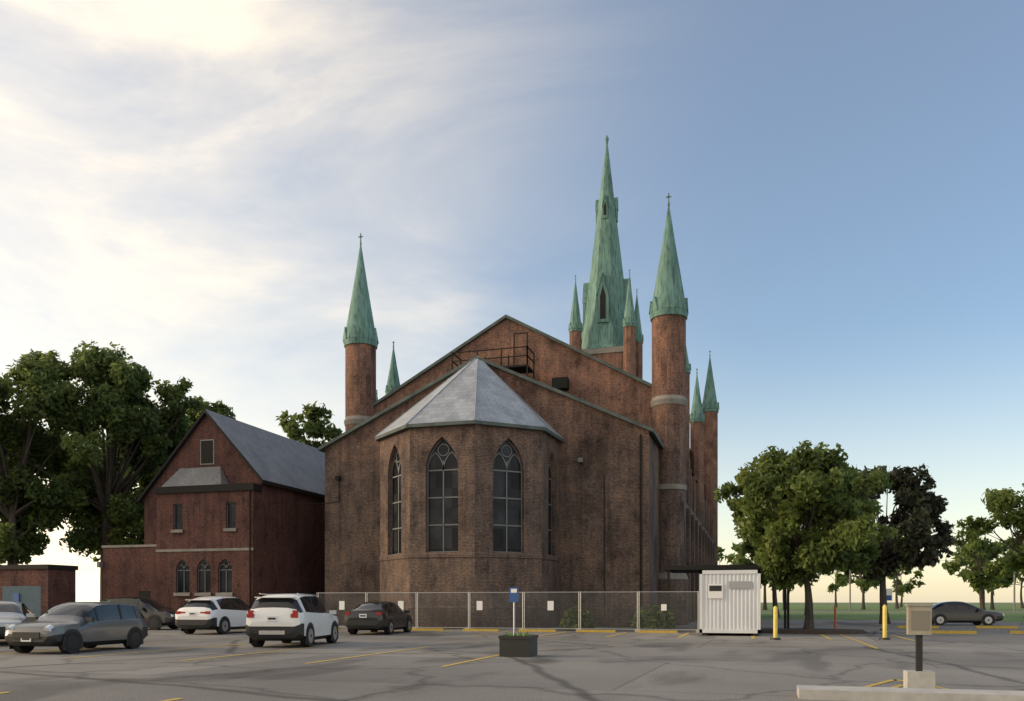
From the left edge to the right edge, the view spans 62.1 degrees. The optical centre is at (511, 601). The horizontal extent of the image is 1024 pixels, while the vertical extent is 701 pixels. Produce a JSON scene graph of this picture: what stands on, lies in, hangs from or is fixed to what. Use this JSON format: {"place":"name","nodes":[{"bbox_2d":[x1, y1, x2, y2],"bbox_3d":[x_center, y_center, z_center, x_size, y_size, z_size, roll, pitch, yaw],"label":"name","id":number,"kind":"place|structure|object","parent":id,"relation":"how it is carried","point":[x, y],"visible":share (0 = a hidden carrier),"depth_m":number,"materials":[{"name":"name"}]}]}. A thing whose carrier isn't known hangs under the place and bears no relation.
{"place":"outdoors","nodes":[
{"label":"outdoors","id":0,"kind":"place"},
{"bbox_2d":[0,602,1023,700],"bbox_3d":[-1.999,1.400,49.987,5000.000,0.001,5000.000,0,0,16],"label":"ground","id":1,"kind":"structure","parent":0,"point":[574,665],"depth_m":18.45,"materials":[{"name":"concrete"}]},
{"bbox_2d":[0,601,34,639],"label":"silver sedan","id":2,"kind":"object","parent":1,"relation":"on","point":[13,612],"visible":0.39,"depth_m":28.11,"materials":[{"name":"paint"}]},
{"bbox_2d":[0,564,77,616],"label":"garage block","id":3,"kind":"structure","parent":1,"relation":"on","point":[38,590],"depth_m":47.98,"materials":[{"name":"brick"}]},
{"bbox_2d":[0,349,101,564],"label":"tree","id":4,"kind":"object","parent":1,"relation":"on","point":[29,500],"visible":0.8,"depth_m":55.48,"materials":[{"name":"green plant"}]},
{"bbox_2d":[5,602,147,653],"bbox_3d":[-12.379,0.694,24.402,2.065,1.403,3.956,0,0,16],"label":"station wagon","id":5,"kind":"object","parent":1,"relation":"on","point":[70,627],"visible":1,"depth_m":23.75,"materials":[{"name":"paint"}]},
{"bbox_2d":[0,338,203,601],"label":"tree","id":6,"kind":"object","parent":1,"relation":"on","point":[126,413],"visible":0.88,"depth_m":57.37,"materials":[{"name":"green plant"}]},
{"bbox_2d":[101,597,177,629],"bbox_3d":[-18.960,0.565,43.452,4.746,1.659,2.254,0,0,16],"label":"dark suv","id":7,"kind":"object","parent":1,"relation":"on","point":[157,615],"visible":0.42,"depth_m":42.47,"materials":[{"name":"black paint"}]},
{"bbox_2d":[120,396,235,498],"bbox_3d":[-24.118,-7.422,65.682,10.535,17.730,8.765,0,0,3],"label":"tree","id":8,"kind":"object","parent":1,"relation":"on","point":[219,407],"visible":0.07,"depth_m":64.71,"materials":[{"name":"green plant"}]},
{"bbox_2d":[97,409,324,609],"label":"brick hall","id":9,"kind":"structure","parent":1,"relation":"on","point":[234,508],"depth_m":52.72,"materials":[{"name":"brick"}]},
{"bbox_2d":[175,596,250,633],"bbox_3d":[-13.053,0.565,38.389,2.198,1.659,4.698,0,0,16],"label":"white suv","id":10,"kind":"object","parent":1,"relation":"on","point":[222,614],"visible":0.85,"depth_m":36.55,"materials":[{"name":"paint"}]},
{"bbox_2d":[246,593,337,646],"bbox_3d":[-7.034,0.558,27.710,2.127,1.674,4.325,0,0,5],"label":"white car","id":11,"kind":"object","parent":1,"relation":"on","point":[306,620],"visible":1,"depth_m":25.80,"materials":[{"name":"paint"}]},
{"bbox_2d":[276,401,342,447],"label":"tree","id":12,"kind":"object","parent":1,"relation":"on","point":[313,428],"visible":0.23,"depth_m":82.52,"materials":[{"name":"green plant"}]},
{"bbox_2d":[343,233,378,431],"bbox_3d":[-10.438,-12.014,58.649,2.436,26.828,2.436,0,0,16],"label":"church turret","id":13,"kind":"object","parent":1,"relation":"on","point":[360,340],"visible":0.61,"depth_m":57.85,"materials":[{"name":"brick"}]},
{"bbox_2d":[344,601,412,634],"bbox_3d":[-5.892,0.674,37.994,2.238,1.443,4.757,0,0,16],"label":"black sedan car","id":14,"kind":"object","parent":1,"relation":"on","point":[388,617],"visible":1,"depth_m":36.34,"materials":[{"name":"paint"}]},
{"bbox_2d":[0,629,948,700],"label":"parking lines","id":15,"kind":"object","parent":1,"relation":"on","point":[874,684],"visible":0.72,"depth_m":22.98,"materials":[{"name":"yellow paint"}]},
{"bbox_2d":[338,627,676,632],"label":"wheel stops","id":16,"kind":"object","parent":1,"relation":"on","point":[542,630],"visible":0.6,"depth_m":39.97,"materials":[{"name":"yellow paint"}]},
{"bbox_2d":[317,591,698,632],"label":"fence posts","id":17,"kind":"object","parent":1,"relation":"on","point":[479,605],"visible":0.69,"depth_m":41.32,"materials":[{"name":"grey metal"}]},
{"bbox_2d":[320,592,697,628],"bbox_3d":[-0.777,0.415,41.731,19.420,1.730,0.001,0,0,16],"label":"fence","id":18,"kind":"object","parent":1,"relation":"on","point":[538,608],"visible":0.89,"depth_m":41.06,"materials":[{"name":"grey metal"}]},
{"bbox_2d":[498,587,537,656],"bbox_3d":[0.172,0.510,22.005,0.840,1.780,0.840,0,0,16],"label":"planter with sign","id":19,"kind":"object","parent":1,"relation":"on","point":[522,644],"visible":1,"depth_m":21.69,"materials":[{"name":"grey concrete"}]},
{"bbox_2d":[559,605,595,630],"bbox_3d":[3.185,0.774,41.605,1.926,1.282,1.398,0,0,16],"label":"shrub","id":20,"kind":"object","parent":1,"relation":"on","point":[569,620],"visible":0.77,"depth_m":41.31,"materials":[{"name":"green plant"}]},
{"bbox_2d":[630,604,676,628],"bbox_3d":[6.757,0.726,40.821,2.240,1.306,1.630,0,0,16],"label":"shrub","id":21,"kind":"object","parent":1,"relation":"on","point":[649,615],"visible":0.68,"depth_m":40.52,"materials":[{"name":"green plant"}]},
{"bbox_2d":[649,193,688,624],"bbox_3d":[9.748,-12.014,52.861,2.436,26.828,2.436,0,0,16],"label":"church turret","id":22,"kind":"object","parent":1,"relation":"on","point":[668,311],"visible":0.91,"depth_m":51.95,"materials":[{"name":"brick"}]},
{"bbox_2d":[664,564,788,627],"bbox_3d":[11.189,-0.210,43.917,6.100,3.220,4.800,0,0,16],"label":"entrance canopy","id":23,"kind":"object","parent":1,"relation":"on","point":[683,568],"visible":0.41,"depth_m":42.07,"materials":[{"name":"black metal"}]},
{"bbox_2d":[699,570,760,635],"bbox_3d":[9.795,0.045,37.896,2.440,2.710,6.145,0,0,16],"label":"container","id":24,"kind":"object","parent":1,"relation":"on","point":[729,601],"visible":1,"depth_m":34.99,"materials":[{"name":"white metal"}]},
{"bbox_2d":[761,628,869,633],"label":"mulch island","id":25,"kind":"structure","parent":1,"relation":"on","point":[805,631],"depth_m":37.21,"materials":[{"name":"brown soil"}]},
{"bbox_2d":[713,440,898,629],"bbox_3d":[13.219,-2.905,38.555,8.039,8.679,7.698,0,0,16],"label":"island tree","id":26,"kind":"object","parent":25,"relation":"on","point":[807,489],"visible":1,"depth_m":37.27,"materials":[{"name":"green plant"}]},
{"bbox_2d":[770,605,890,639],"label":"bollards","id":27,"kind":"object","parent":1,"relation":"on","point":[775,622],"visible":0.97,"depth_m":31.43,"materials":[{"name":"yellow metal"}]},
{"bbox_2d":[834,606,835,628],"bbox_3d":[15.230,0.800,40.054,0.092,1.200,0.092,0,0,-6],"label":"marker post","id":28,"kind":"object","parent":1,"relation":"on","point":[834,617],"visible":0.67,"depth_m":40.02,"materials":[{"name":"orange"}]},
{"bbox_2d":[848,464,957,623],"bbox_3d":[23.291,-3.713,54.137,8.057,10.279,8.463,0,0,44],"label":"purple tree","id":29,"kind":"object","parent":1,"relation":"on","point":[919,505],"visible":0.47,"depth_m":52.59,"materials":[{"name":"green plant"}]},
{"bbox_2d":[797,604,1023,700],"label":"pay post","id":30,"kind":"object","parent":1,"relation":"on","point":[918,683],"visible":1,"depth_m":12.19,"materials":[{"name":"concrete"},{"name":"painted metal"},{"name":"dark metal"}]},
{"bbox_2d":[849,547,1014,611],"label":"poles","id":31,"kind":"object","parent":1,"relation":"on","point":[947,560],"visible":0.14,"depth_m":126.94,"materials":[{"name":"metal"}]},
{"bbox_2d":[897,626,1023,633],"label":"yellow parking curbs","id":32,"kind":"structure","parent":1,"relation":"on","point":[973,632],"depth_m":37.63,"materials":[{"name":"paint"}]},
{"bbox_2d":[932,601,1003,625],"bbox_3d":[27.055,0.674,51.539,4.679,1.443,2.146,0,0,8],"label":"black car","id":33,"kind":"object","parent":1,"relation":"on","point":[952,612],"visible":0.74,"depth_m":50.73,"materials":[{"name":"paint"}]},
{"bbox_2d":[0,0,1023,602],"label":"sky","id":34,"kind":"structure","parent":0,"point":[191,187],"materials":[{"name":"blue"}]},
{"bbox_2d":[318,135,718,628],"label":"church","id":35,"kind":"structure","parent":0,"point":[505,452],"depth_m":48.00,"materials":[{"name":"brick"}]},
{"bbox_2d":[761,603,1023,622],"bbox_3d":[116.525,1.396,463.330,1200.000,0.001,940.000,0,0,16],"label":"ground grass","id":36,"kind":"structure","parent":0,"point":[1013,617],"depth_m":139.61,"materials":[{"name":"green plant"}]},
{"bbox_2d":[92,440,160,561],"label":"tree","id":37,"kind":"object","parent":36,"relation":"on","point":[95,558],"visible":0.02,"depth_m":73.20,"materials":[{"name":"green plant"}]},
{"bbox_2d":[718,546,735,564],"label":"tree","id":38,"kind":"object","parent":36,"relation":"on","point":[731,556],"visible":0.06,"depth_m":165.05,"materials":[{"name":"green plant"}]},
{"bbox_2d":[731,541,767,609],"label":"tree","id":39,"kind":"object","parent":36,"relation":"on","point":[740,558],"visible":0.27,"depth_m":145.08,"materials":[{"name":"green plant"}]},
{"bbox_2d":[741,509,795,616],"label":"tree","id":40,"kind":"object","parent":36,"relation":"on","point":[749,549],"visible":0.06,"depth_m":76.16,"materials":[{"name":"green plant"}]},
{"bbox_2d":[768,582,794,609],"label":"tree","id":41,"kind":"object","parent":36,"relation":"on","point":[779,587],"visible":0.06,"depth_m":148.73,"materials":[{"name":"green plant"}]},
{"bbox_2d":[769,579,802,605],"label":"tree","id":42,"kind":"object","parent":36,"relation":"on","point":[800,584],"visible":0.02,"depth_m":211.20,"materials":[{"name":"green plant"}]},
{"bbox_2d":[799,519,833,614],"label":"tree","id":43,"kind":"object","parent":36,"relation":"on","point":[823,572],"visible":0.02,"depth_m":89.00,"materials":[{"name":"green plant"}]},
{"bbox_2d":[827,570,856,606],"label":"tree","id":44,"kind":"object","parent":36,"relation":"on","point":[832,587],"visible":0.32,"depth_m":217.05,"materials":[{"name":"green plant"}]},
{"bbox_2d":[835,564,901,609],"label":"tree","id":45,"kind":"object","parent":36,"relation":"on","point":[864,585],"visible":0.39,"depth_m":156.15,"materials":[{"name":"green plant"}]},
{"bbox_2d":[886,589,891,600],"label":"lot sign","id":46,"kind":"object","parent":36,"relation":"on","point":[889,594],"visible":0.39,"depth_m":69.64,"materials":[{"name":"metal"}]},
{"bbox_2d":[888,570,925,606],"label":"tree","id":47,"kind":"object","parent":36,"relation":"on","point":[907,587],"visible":0.7,"depth_m":223.37,"materials":[{"name":"green plant"}]},
{"bbox_2d":[893,536,923,608],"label":"tree","id":48,"kind":"object","parent":36,"relation":"on","point":[907,572],"visible":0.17,"depth_m":176.50,"materials":[{"name":"green plant"}]},
{"bbox_2d":[941,527,1015,609],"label":"tree","id":49,"kind":"object","parent":36,"relation":"on","point":[979,580],"visible":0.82,"depth_m":109.41,"materials":[{"name":"green plant"}]},
{"bbox_2d":[953,539,1016,604],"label":"tree","id":50,"kind":"object","parent":36,"relation":"on","point":[1008,578],"visible":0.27,"depth_m":134.94,"materials":[{"name":"green plant"}]},
{"bbox_2d":[956,483,1023,617],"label":"tree","id":51,"kind":"object","parent":36,"relation":"on","point":[1000,503],"visible":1,"depth_m":74.01,"materials":[{"name":"green plant"}]},
{"bbox_2d":[967,538,1020,609],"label":"tree","id":52,"kind":"object","parent":36,"relation":"on","point":[996,586],"visible":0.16,"depth_m":153.43,"materials":[{"name":"green plant"}]},
{"bbox_2d":[1001,575,1023,607],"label":"tree","id":53,"kind":"object","parent":36,"relation":"on","point":[1021,600],"visible":0.23,"depth_m":185.21,"materials":[{"name":"green plant"}]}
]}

